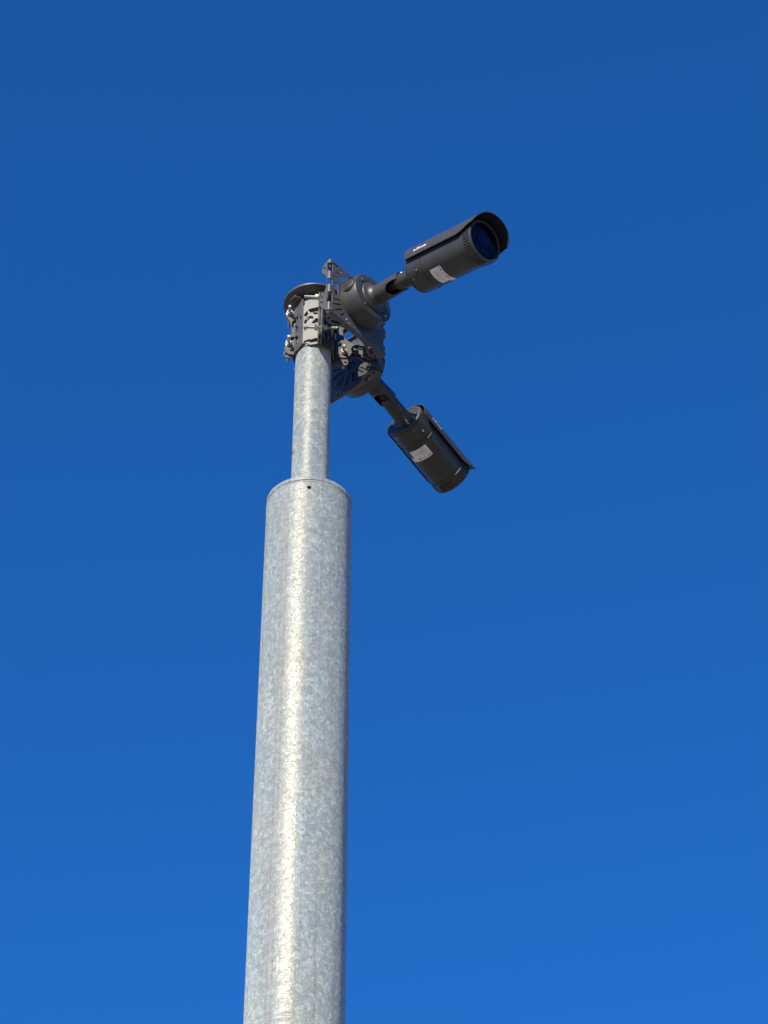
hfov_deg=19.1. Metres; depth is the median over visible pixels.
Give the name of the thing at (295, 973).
mast
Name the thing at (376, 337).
mounting bracket
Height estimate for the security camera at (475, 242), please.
0.181 m
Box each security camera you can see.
[334,357,475,492]
[341,211,508,330]
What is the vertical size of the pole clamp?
0.196 m
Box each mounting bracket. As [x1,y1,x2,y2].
[318,259,384,359]
[330,326,383,404]
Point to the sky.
(558, 772)
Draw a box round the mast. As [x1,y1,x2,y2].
[243,298,351,1023]
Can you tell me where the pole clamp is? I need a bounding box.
[283,283,347,370]
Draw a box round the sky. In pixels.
[0,0,767,1023]
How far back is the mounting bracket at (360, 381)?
5.58 m
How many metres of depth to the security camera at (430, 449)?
5.71 m

